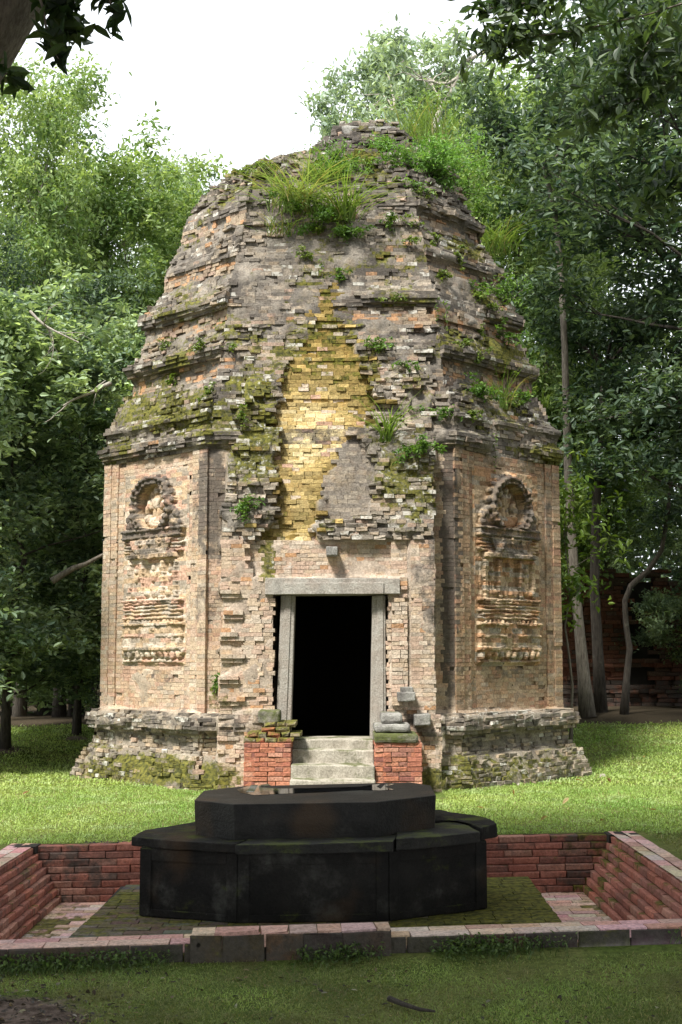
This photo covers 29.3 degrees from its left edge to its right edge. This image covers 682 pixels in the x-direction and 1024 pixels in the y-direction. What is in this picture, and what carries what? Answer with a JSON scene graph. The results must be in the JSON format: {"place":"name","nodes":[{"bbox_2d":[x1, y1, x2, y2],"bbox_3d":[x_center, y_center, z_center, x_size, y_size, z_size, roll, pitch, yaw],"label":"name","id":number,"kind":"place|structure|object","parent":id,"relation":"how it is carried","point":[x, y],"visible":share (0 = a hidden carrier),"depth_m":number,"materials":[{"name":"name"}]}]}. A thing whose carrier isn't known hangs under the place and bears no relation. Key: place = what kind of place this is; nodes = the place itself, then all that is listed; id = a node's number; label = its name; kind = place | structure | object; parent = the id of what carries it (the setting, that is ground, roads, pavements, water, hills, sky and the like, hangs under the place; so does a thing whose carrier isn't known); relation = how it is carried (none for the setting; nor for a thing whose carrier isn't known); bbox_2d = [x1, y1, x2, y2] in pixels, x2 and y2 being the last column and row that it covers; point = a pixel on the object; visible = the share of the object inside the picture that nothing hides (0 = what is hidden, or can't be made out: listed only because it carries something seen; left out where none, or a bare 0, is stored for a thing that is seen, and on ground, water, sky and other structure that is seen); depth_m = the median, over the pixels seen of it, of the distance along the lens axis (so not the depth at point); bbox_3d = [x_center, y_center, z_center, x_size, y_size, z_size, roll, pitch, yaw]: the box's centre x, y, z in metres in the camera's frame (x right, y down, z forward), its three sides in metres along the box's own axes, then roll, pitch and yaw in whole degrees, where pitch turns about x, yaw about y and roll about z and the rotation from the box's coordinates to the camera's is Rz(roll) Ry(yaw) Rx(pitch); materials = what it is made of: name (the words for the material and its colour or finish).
{"place":"outdoors","nodes":[
{"label":"outdoors","id":0,"kind":"place"},
{"bbox_2d":[0,686,681,1023],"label":"ground","id":1,"kind":"structure","parent":0,"point":[639,715],"depth_m":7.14,"materials":[{"name":"green plant"}]},
{"bbox_2d":[0,572,57,714],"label":"forest shrub","id":2,"kind":"object","parent":1,"relation":"on","point":[18,684],"visible":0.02,"depth_m":24.16,"materials":[{"name":"green plant"}]},
{"bbox_2d":[0,210,104,568],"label":"forest tree","id":3,"kind":"object","parent":1,"relation":"on","point":[18,255],"visible":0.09,"depth_m":22.14,"materials":[{"name":"green plant"}]},
{"bbox_2d":[14,422,105,714],"bbox_3d":[-5.718,1.034,24.723,4.043,6.061,4.594,0,-6,0],"label":"forest tree","id":4,"kind":"object","parent":1,"relation":"on","point":[42,711],"depth_m":24.41,"materials":[{"name":"green plant"}]},
{"bbox_2d":[28,557,101,706],"bbox_3d":[-5.205,2.109,25.127,2.823,3.591,2.820,3,-7,-23],"label":"forest shrub","id":5,"kind":"object","parent":1,"relation":"on","point":[85,675],"visible":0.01,"depth_m":24.93,"materials":[{"name":"green plant"}]},
{"bbox_2d":[0,282,130,700],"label":"understorey tree","id":6,"kind":"object","parent":1,"relation":"on","point":[17,342],"visible":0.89,"depth_m":17.39,"materials":[{"name":"green plant"}]},
{"bbox_2d":[29,299,93,373],"bbox_3d":[-3.658,-2.198,16.536,0.788,0.834,0.752,-2,-7,19],"label":"bare branch","id":7,"kind":"object","parent":6,"relation":"attached to","point":[40,321],"visible":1,"depth_m":16.68,"materials":[{"name":"grey plant"}]},
{"bbox_2d":[50,553,102,583],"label":"bare branch","id":8,"kind":"object","parent":6,"relation":"attached to","point":[56,578],"visible":0.86,"depth_m":17.43,"materials":[{"name":"grey plant"}]},
{"bbox_2d":[46,380,111,421],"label":"bare branch","id":9,"kind":"object","parent":6,"relation":"attached to","point":[107,384],"visible":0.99,"depth_m":17.27,"materials":[{"name":"brown plant"}]},
{"bbox_2d":[0,42,131,716],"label":"broadleaf tree","id":10,"kind":"object","parent":1,"relation":"on","point":[43,241],"visible":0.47,"depth_m":24.08,"materials":[{"name":"green plant"}]},
{"bbox_2d":[0,0,131,100],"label":"shade tree","id":11,"kind":"object","parent":1,"relation":"on","point":[65,21],"visible":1,"depth_m":7.94,"materials":[{"name":"green plant"}]},
{"bbox_2d":[35,417,103,715],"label":"forest tree","id":12,"kind":"object","parent":1,"relation":"on","point":[70,711],"visible":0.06,"depth_m":23.63,"materials":[{"name":"green plant"}]},
{"bbox_2d":[0,253,145,749],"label":"understorey tree","id":13,"kind":"object","parent":1,"relation":"on","point":[81,545],"visible":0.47,"depth_m":18.43,"materials":[{"name":"green plant"}]},
{"bbox_2d":[0,307,145,734],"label":"understorey tree","id":14,"kind":"object","parent":1,"relation":"on","point":[135,353],"visible":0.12,"depth_m":20.30,"materials":[{"name":"green plant"}]},
{"bbox_2d":[0,256,165,716],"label":"forest tree","id":15,"kind":"object","parent":1,"relation":"on","point":[59,710],"visible":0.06,"depth_m":23.43,"materials":[{"name":"green plant"}]},
{"bbox_2d":[65,579,100,713],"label":"forest shrub","id":16,"kind":"object","parent":1,"relation":"on","point":[95,671],"visible":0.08,"depth_m":23.57,"materials":[{"name":"green plant"}]},
{"bbox_2d":[0,138,167,578],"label":"broadleaf tree","id":17,"kind":"object","parent":1,"relation":"on","point":[103,203],"visible":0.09,"depth_m":26.59,"materials":[{"name":"green plant"}]},
{"bbox_2d":[37,100,234,551],"bbox_3d":[-4.695,-2.084,27.452,4.898,12.431,5.329,-3,-7,27],"label":"broadleaf tree","id":18,"kind":"object","parent":1,"relation":"on","point":[155,208],"visible":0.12,"depth_m":26.89,"materials":[{"name":"green plant"}]},
{"bbox_2d":[122,148,204,307],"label":"tall tree","id":19,"kind":"object","parent":1,"relation":"on","point":[180,170],"visible":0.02,"depth_m":46.74,"materials":[{"name":"green plant"}]},
{"bbox_2d":[115,162,219,307],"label":"broadleaf tree","id":20,"kind":"object","parent":1,"relation":"on","point":[194,189],"visible":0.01,"depth_m":28.75,"materials":[{"name":"green plant"}]},
{"bbox_2d":[189,150,269,192],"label":"broadleaf tree","id":21,"kind":"object","parent":1,"relation":"on","point":[214,175],"visible":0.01,"depth_m":39.78,"materials":[{"name":"green plant"}]},
{"bbox_2d":[70,119,591,791],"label":"brick temple","id":22,"kind":"structure","parent":1,"relation":"on","point":[348,603],"depth_m":15.87,"materials":[{"name":"brick"}]},
{"bbox_2d":[156,336,176,350],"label":"weed","id":23,"kind":"object","parent":22,"relation":"on","point":[166,342],"visible":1,"depth_m":16.92,"materials":[{"name":"green plant"}]},
{"bbox_2d":[164,373,176,385],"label":"weed","id":24,"kind":"object","parent":22,"relation":"on","point":[170,381],"visible":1,"depth_m":16.57,"materials":[{"name":"green plant"}]},
{"bbox_2d":[188,337,206,352],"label":"weed","id":25,"kind":"object","parent":22,"relation":"on","point":[199,347],"visible":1,"depth_m":16.08,"materials":[{"name":"green plant"}]},
{"bbox_2d":[197,381,215,401],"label":"weed","id":26,"kind":"object","parent":22,"relation":"on","point":[207,391],"visible":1,"depth_m":15.81,"materials":[{"name":"green plant"}]},
{"bbox_2d":[211,672,219,694],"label":"weed","id":27,"kind":"object","parent":22,"relation":"on","point":[215,684],"visible":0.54,"depth_m":15.21,"materials":[{"name":"green plant"}]},
{"bbox_2d":[235,400,251,426],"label":"weed","id":28,"kind":"object","parent":22,"relation":"on","point":[241,412],"visible":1,"depth_m":15.43,"materials":[{"name":"green plant"}]},
{"bbox_2d":[236,168,256,179],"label":"weed","id":29,"kind":"object","parent":22,"relation":"on","point":[242,171],"visible":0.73,"depth_m":17.36,"materials":[{"name":"green plant"}]},
{"bbox_2d":[229,493,264,524],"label":"weed","id":30,"kind":"object","parent":22,"relation":"on","point":[241,506],"visible":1,"depth_m":15.09,"materials":[{"name":"green plant"}]},
{"bbox_2d":[253,160,278,171],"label":"weed","id":31,"kind":"object","parent":22,"relation":"on","point":[262,164],"visible":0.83,"depth_m":17.16,"materials":[{"name":"green plant"}]},
{"bbox_2d":[234,210,319,235],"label":"grass tuft","id":32,"kind":"object","parent":22,"relation":"on","point":[282,227],"visible":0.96,"depth_m":16.55,"materials":[{"name":"green plant"}]},
{"bbox_2d":[266,189,336,236],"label":"weed","id":33,"kind":"object","parent":22,"relation":"on","point":[324,212],"visible":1,"depth_m":16.49,"materials":[{"name":"green plant"}]},
{"bbox_2d":[291,244,313,260],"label":"weed","id":34,"kind":"object","parent":22,"relation":"on","point":[308,254],"visible":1,"depth_m":16.39,"materials":[{"name":"green plant"}]},
{"bbox_2d":[174,138,451,215],"bbox_3d":[-0.466,-4.215,15.976,2.928,0.811,2.573,4,-7,-30],"label":"grass tuft","id":35,"kind":"object","parent":22,"relation":"on","point":[299,194],"visible":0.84,"depth_m":16.47,"materials":[{"name":"green plant"}]},
{"bbox_2d":[312,219,331,234],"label":"weed","id":36,"kind":"object","parent":22,"relation":"on","point":[319,228],"visible":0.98,"depth_m":16.57,"materials":[{"name":"green plant"}]},
{"bbox_2d":[279,141,371,187],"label":"grass tuft","id":37,"kind":"object","parent":22,"relation":"on","point":[324,173],"visible":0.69,"depth_m":16.91,"materials":[{"name":"green plant"}]},
{"bbox_2d":[217,286,443,789],"bbox_3d":[-0.124,0.265,15.674,2.578,6.282,1.529,0,-6,0],"label":"doorway front","id":38,"kind":"structure","parent":22,"relation":"in","point":[347,374],"depth_m":15.26,"materials":[{"name":"brick"}]},
{"bbox_2d":[300,137,374,182],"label":"fern bush","id":39,"kind":"object","parent":22,"relation":"on","point":[345,168],"visible":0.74,"depth_m":17.15,"materials":[{"name":"green plant"}]},
{"bbox_2d":[329,267,352,282],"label":"weed","id":40,"kind":"object","parent":22,"relation":"on","point":[338,273],"visible":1,"depth_m":16.29,"materials":[{"name":"green plant"}]},
{"bbox_2d":[266,159,433,221],"bbox_3d":[-0.011,-4.062,16.225,1.850,0.609,1.466,5,-8,-39],"label":"grass tuft","id":41,"kind":"object","parent":22,"relation":"on","point":[348,207],"visible":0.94,"depth_m":16.53,"materials":[{"name":"green plant"}]},
{"bbox_2d":[332,219,377,242],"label":"weed","id":42,"kind":"object","parent":22,"relation":"on","point":[345,232],"visible":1,"depth_m":16.49,"materials":[{"name":"green plant"}]},
{"bbox_2d":[360,335,396,352],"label":"weed","id":43,"kind":"object","parent":22,"relation":"on","point":[379,346],"visible":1,"depth_m":15.88,"materials":[{"name":"green plant"}]},
{"bbox_2d":[354,136,403,151],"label":"weed","id":44,"kind":"object","parent":22,"relation":"on","point":[376,146],"visible":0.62,"depth_m":18.08,"materials":[{"name":"green plant"}]},
{"bbox_2d":[379,210,396,231],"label":"weed","id":45,"kind":"object","parent":22,"relation":"on","point":[390,222],"visible":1,"depth_m":16.63,"materials":[{"name":"green plant"}]},
{"bbox_2d":[316,390,463,441],"bbox_3d":[0.543,-1.166,15.075,1.659,0.594,1.008,-3,-7,26],"label":"grass tuft","id":46,"kind":"object","parent":22,"relation":"on","point":[386,434],"visible":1,"depth_m":15.35,"materials":[{"name":"green plant"}]},
{"bbox_2d":[374,292,407,301],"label":"weed","id":47,"kind":"object","parent":22,"relation":"on","point":[394,295],"visible":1,"depth_m":16.09,"materials":[{"name":"green plant"}]},
{"bbox_2d":[370,148,413,169],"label":"weed","id":48,"kind":"object","parent":22,"relation":"on","point":[394,159],"visible":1,"depth_m":17.22,"materials":[{"name":"green plant"}]},
{"bbox_2d":[382,212,412,224],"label":"weed","id":49,"kind":"object","parent":22,"relation":"on","point":[397,218],"visible":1,"depth_m":16.62,"materials":[{"name":"green plant"}]},
{"bbox_2d":[362,105,445,146],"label":"grass tuft","id":50,"kind":"object","parent":22,"relation":"on","point":[413,133],"visible":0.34,"depth_m":18.74,"materials":[{"name":"green plant"}]},
{"bbox_2d":[392,359,420,371],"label":"weed","id":51,"kind":"object","parent":22,"relation":"on","point":[405,364],"visible":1,"depth_m":15.75,"materials":[{"name":"green plant"}]},
{"bbox_2d":[400,235,421,247],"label":"weed","id":52,"kind":"object","parent":22,"relation":"on","point":[411,240],"visible":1,"depth_m":16.46,"materials":[{"name":"green plant"}]},
{"bbox_2d":[392,173,434,193],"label":"weed","id":53,"kind":"object","parent":22,"relation":"on","point":[416,183],"visible":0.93,"depth_m":16.91,"materials":[{"name":"green plant"}]},
{"bbox_2d":[391,433,447,465],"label":"weed","id":54,"kind":"object","parent":22,"relation":"on","point":[423,444],"visible":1,"depth_m":15.26,"materials":[{"name":"green plant"}]},
{"bbox_2d":[411,186,437,199],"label":"weed","id":55,"kind":"object","parent":22,"relation":"on","point":[419,192],"visible":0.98,"depth_m":16.95,"materials":[{"name":"green plant"}]},
{"bbox_2d":[361,127,499,199],"bbox_3d":[1.175,-4.652,17.424,1.812,1.074,1.055,0,-6,0],"label":"fern bush","id":56,"kind":"object","parent":22,"relation":"on","point":[446,156],"visible":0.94,"depth_m":17.40,"materials":[{"name":"green plant"}]},
{"bbox_2d":[388,71,478,147],"bbox_3d":[1.264,-5.830,19.059,1.612,0.782,1.368,-5,-8,38],"label":"grass tuft","id":57,"kind":"object","parent":22,"relation":"on","point":[425,125],"visible":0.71,"depth_m":19.06,"materials":[{"name":"green plant"}]},
{"bbox_2d":[408,404,462,423],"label":"weed","id":58,"kind":"object","parent":22,"relation":"on","point":[443,414],"visible":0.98,"depth_m":15.57,"materials":[{"name":"green plant"}]},
{"bbox_2d":[429,231,441,246],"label":"weed","id":59,"kind":"object","parent":22,"relation":"on","point":[436,238],"visible":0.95,"depth_m":16.71,"materials":[{"name":"green plant"}]},
{"bbox_2d":[434,269,452,283],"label":"weed","id":60,"kind":"object","parent":22,"relation":"on","point":[441,272],"visible":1,"depth_m":16.51,"materials":[{"name":"green plant"}]},
{"bbox_2d":[453,243,467,270],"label":"weed","id":61,"kind":"object","parent":22,"relation":"on","point":[457,253],"visible":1,"depth_m":16.86,"materials":[{"name":"green plant"}]},
{"bbox_2d":[452,338,473,348],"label":"weed","id":62,"kind":"object","parent":22,"relation":"on","point":[463,342],"visible":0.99,"depth_m":16.14,"materials":[{"name":"green plant"}]},
{"bbox_2d":[466,409,484,422],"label":"weed","id":63,"kind":"object","parent":22,"relation":"on","point":[473,413],"visible":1,"depth_m":15.77,"materials":[{"name":"green plant"}]},
{"bbox_2d":[470,289,488,302],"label":"weed","id":64,"kind":"object","parent":22,"relation":"on","point":[482,296],"visible":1,"depth_m":16.89,"materials":[{"name":"green plant"}]},
{"bbox_2d":[456,154,503,201],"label":"fern bush","id":65,"kind":"object","parent":22,"relation":"on","point":[466,188],"visible":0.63,"depth_m":18.46,"materials":[{"name":"green plant"}]},
{"bbox_2d":[468,198,493,221],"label":"weed","id":66,"kind":"object","parent":22,"relation":"on","point":[477,210],"visible":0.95,"depth_m":18.47,"materials":[{"name":"green plant"}]},
{"bbox_2d":[472,346,493,367],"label":"weed","id":67,"kind":"object","parent":22,"relation":"on","point":[478,359],"visible":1,"depth_m":16.32,"materials":[{"name":"green plant"}]},
{"bbox_2d":[464,372,506,404],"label":"weed","id":68,"kind":"object","parent":22,"relation":"on","point":[482,389],"visible":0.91,"depth_m":16.16,"materials":[{"name":"green plant"}]},
{"bbox_2d":[469,267,516,304],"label":"weed","id":69,"kind":"object","parent":22,"relation":"on","point":[497,292],"visible":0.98,"depth_m":16.95,"materials":[{"name":"green plant"}]},
{"bbox_2d":[486,301,509,312],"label":"weed","id":70,"kind":"object","parent":22,"relation":"on","point":[492,305],"visible":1,"depth_m":16.86,"materials":[{"name":"green plant"}]},
{"bbox_2d":[479,205,545,260],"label":"grass tuft","id":71,"kind":"object","parent":22,"relation":"on","point":[500,244],"visible":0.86,"depth_m":18.36,"materials":[{"name":"green plant"}]},
{"bbox_2d":[495,317,529,345],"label":"weed","id":72,"kind":"object","parent":22,"relation":"on","point":[509,334],"visible":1,"depth_m":17.05,"materials":[{"name":"green plant"}]},
{"bbox_2d":[504,392,521,406],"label":"weed","id":73,"kind":"object","parent":22,"relation":"on","point":[514,402],"visible":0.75,"depth_m":16.56,"materials":[{"name":"green plant"}]},
{"bbox_2d":[494,273,533,308],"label":"weed","id":74,"kind":"object","parent":22,"relation":"on","point":[506,287],"visible":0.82,"depth_m":17.36,"materials":[{"name":"green plant"}]},
{"bbox_2d":[481,362,548,409],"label":"grass tuft","id":75,"kind":"object","parent":22,"relation":"on","point":[504,405],"visible":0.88,"depth_m":16.42,"materials":[{"name":"green plant"}]},
{"bbox_2d":[508,388,535,408],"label":"weed","id":76,"kind":"object","parent":22,"relation":"on","point":[527,398],"visible":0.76,"depth_m":16.74,"materials":[{"name":"green plant"}]},
{"bbox_2d":[0,831,681,969],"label":"sunken brick pit","id":77,"kind":"object","parent":1,"relation":"on","point":[612,888],"visible":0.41,"depth_m":9.87,"materials":[{"name":"red brick"}]},
{"bbox_2d":[68,877,561,954],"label":"brick platform","id":78,"kind":"structure","parent":77,"relation":"on","point":[516,900],"depth_m":9.18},
{"bbox_2d":[131,782,496,923],"bbox_3d":[-0.189,2.537,9.801,2.682,0.860,1.696,0,-6,0],"label":"stone pedestal","id":79,"kind":"object","parent":78,"relation":"on","point":[326,853],"visible":1,"depth_m":9.25,"materials":[{"name":"stone"}]},
{"bbox_2d":[0,926,681,980],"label":"kerb weeds","id":80,"kind":"object","parent":1,"relation":"on","point":[502,947],"visible":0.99,"depth_m":7.27,"materials":[{"name":"green plant"}]},
{"bbox_2d":[0,964,681,1023],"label":"leaf litter","id":81,"kind":"object","parent":1,"relation":"on","point":[2,1021],"visible":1,"depth_m":6.51,"materials":[{"name":"plant"}]},
{"bbox_2d":[2,437,681,698],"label":"distant wood","id":82,"kind":"object","parent":1,"relation":"on","point":[658,564],"depth_m":31.06,"materials":[{"name":"green plant"}]},
{"bbox_2d":[294,11,460,140],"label":"tall tree","id":83,"kind":"object","parent":1,"relation":"on","point":[333,118],"visible":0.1,"depth_m":35.56,"materials":[{"name":"green plant"}]},
{"bbox_2d":[357,37,405,113],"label":"bare branch","id":84,"kind":"object","parent":83,"relation":"attached to","point":[383,95],"visible":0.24,"depth_m":34.19,"materials":[{"name":"grey plant"}]},
{"bbox_2d":[387,996,434,1011],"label":"fallen twig","id":85,"kind":"object","parent":1,"relation":"on","point":[391,999],"visible":1,"depth_m":6.28,"materials":[{"name":"grey wood"}]},
{"bbox_2d":[350,18,509,195],"bbox_3d":[2.260,-3.646,30.956,5.364,16.229,5.014,-3,-7,25],"label":"tall tree","id":86,"kind":"object","parent":1,"relation":"on","point":[429,48],"visible":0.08,"depth_m":31.12,"materials":[{"name":"green plant"}]},
{"bbox_2d":[394,43,514,141],"bbox_3d":[2.696,-9.687,29.988,3.072,2.424,2.274,0,-6,0],"label":"bare branch","id":87,"kind":"object","parent":86,"relation":"attached to","point":[456,78],"visible":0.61,"depth_m":30.05,"materials":[{"name":"grey plant"}]},
{"bbox_2d":[379,80,584,529],"bbox_3d":[3.226,-2.634,28.103,4.889,13.543,4.494,-1,-6,12],"label":"broadleaf tree","id":88,"kind":"object","parent":1,"relation":"on","point":[411,106],"visible":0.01,"depth_m":27.51,"materials":[{"name":"green plant"}]},
{"bbox_2d":[398,44,648,595],"bbox_3d":[4.091,-2.850,25.546,4.427,13.341,4.816,4,-7,-32],"label":"broadleaf tree","id":89,"kind":"object","parent":1,"relation":"on","point":[546,379],"visible":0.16,"depth_m":24.85,"materials":[{"name":"green plant"}]},
{"bbox_2d":[454,139,613,600],"bbox_3d":[3.617,-1.987,25.798,4.134,11.724,4.497,-4,-7,30],"label":"broadleaf tree","id":90,"kind":"object","parent":1,"relation":"on","point":[520,311],"visible":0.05,"depth_m":25.27,"materials":[{"name":"green plant"}]},
{"bbox_2d":[427,19,645,717],"bbox_3d":[3.803,-2.266,22.572,4.024,11.554,4.110,5,-8,-41],"label":"forest tree","id":91,"kind":"object","parent":1,"relation":"on","point":[486,115],"visible":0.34,"depth_m":22.55,"materials":[{"name":"green plant"}]},
{"bbox_2d":[430,0,681,228],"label":"shade tree","id":92,"kind":"object","parent":1,"relation":"on","point":[493,45],"visible":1,"depth_m":11.79,"materials":[{"name":"green plant"}]},
{"bbox_2d":[452,0,681,484],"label":"forest tree","id":93,"kind":"object","parent":1,"relation":"on","point":[609,226],"visible":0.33,"depth_m":20.92,"materials":[{"name":"green plant"}]},
{"bbox_2d":[484,0,681,505],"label":"forest tree","id":94,"kind":"object","parent":1,"relation":"on","point":[652,452],"visible":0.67,"depth_m":19.95,"materials":[{"name":"green plant"}]},
{"bbox_2d":[512,239,681,712],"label":"forest tree","id":95,"kind":"object","parent":1,"relation":"on","point":[583,339],"visible":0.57,"depth_m":23.20,"materials":[{"name":"green plant"}]},
{"bbox_2d":[558,441,642,739],"bbox_3d":[3.541,1.299,20.145,2.007,4.551,2.141,4,-7,-32],"label":"sapling","id":96,"kind":"object","parent":1,"relation":"on","point":[575,578],"visible":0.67,"depth_m":19.90,"materials":[{"name":"green plant"}]},
{"bbox_2d":[523,88,681,572],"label":"broadleaf tree","id":97,"kind":"object","parent":1,"relation":"on","point":[626,495],"visible":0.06,"depth_m":26.80,"materials":[{"name":"green plant"}]},
{"bbox_2d":[549,335,681,714],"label":"forest tree","id":98,"kind":"object","parent":1,"relation":"on","point":[614,383],"visible":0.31,"depth_m":22.70,"materials":[{"name":"green plant"}]},
{"bbox_2d":[561,565,681,705],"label":"brick ruin","id":99,"kind":"object","parent":1,"relation":"on","point":[654,679],"visible":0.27,"depth_m":25.86,"materials":[{"name":"brown brick"}]},
{"bbox_2d":[583,432,681,663],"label":"understorey tree","id":100,"kind":"object","parent":1,"relation":"on","point":[657,634],"visible":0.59,"depth_m":24.60,"materials":[{"name":"green plant"}]},
{"bbox_2d":[658,615,681,692],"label":"forest shrub","id":101,"kind":"object","parent":1,"relation":"on","point":[678,652],"visible":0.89,"depth_m":24.53,"materials":[{"name":"green plant"}]},
{"bbox_2d":[0,0,681,577],"label":"sky","id":102,"kind":"structure","parent":0,"point":[227,78],"materials":[{"name":"white"}]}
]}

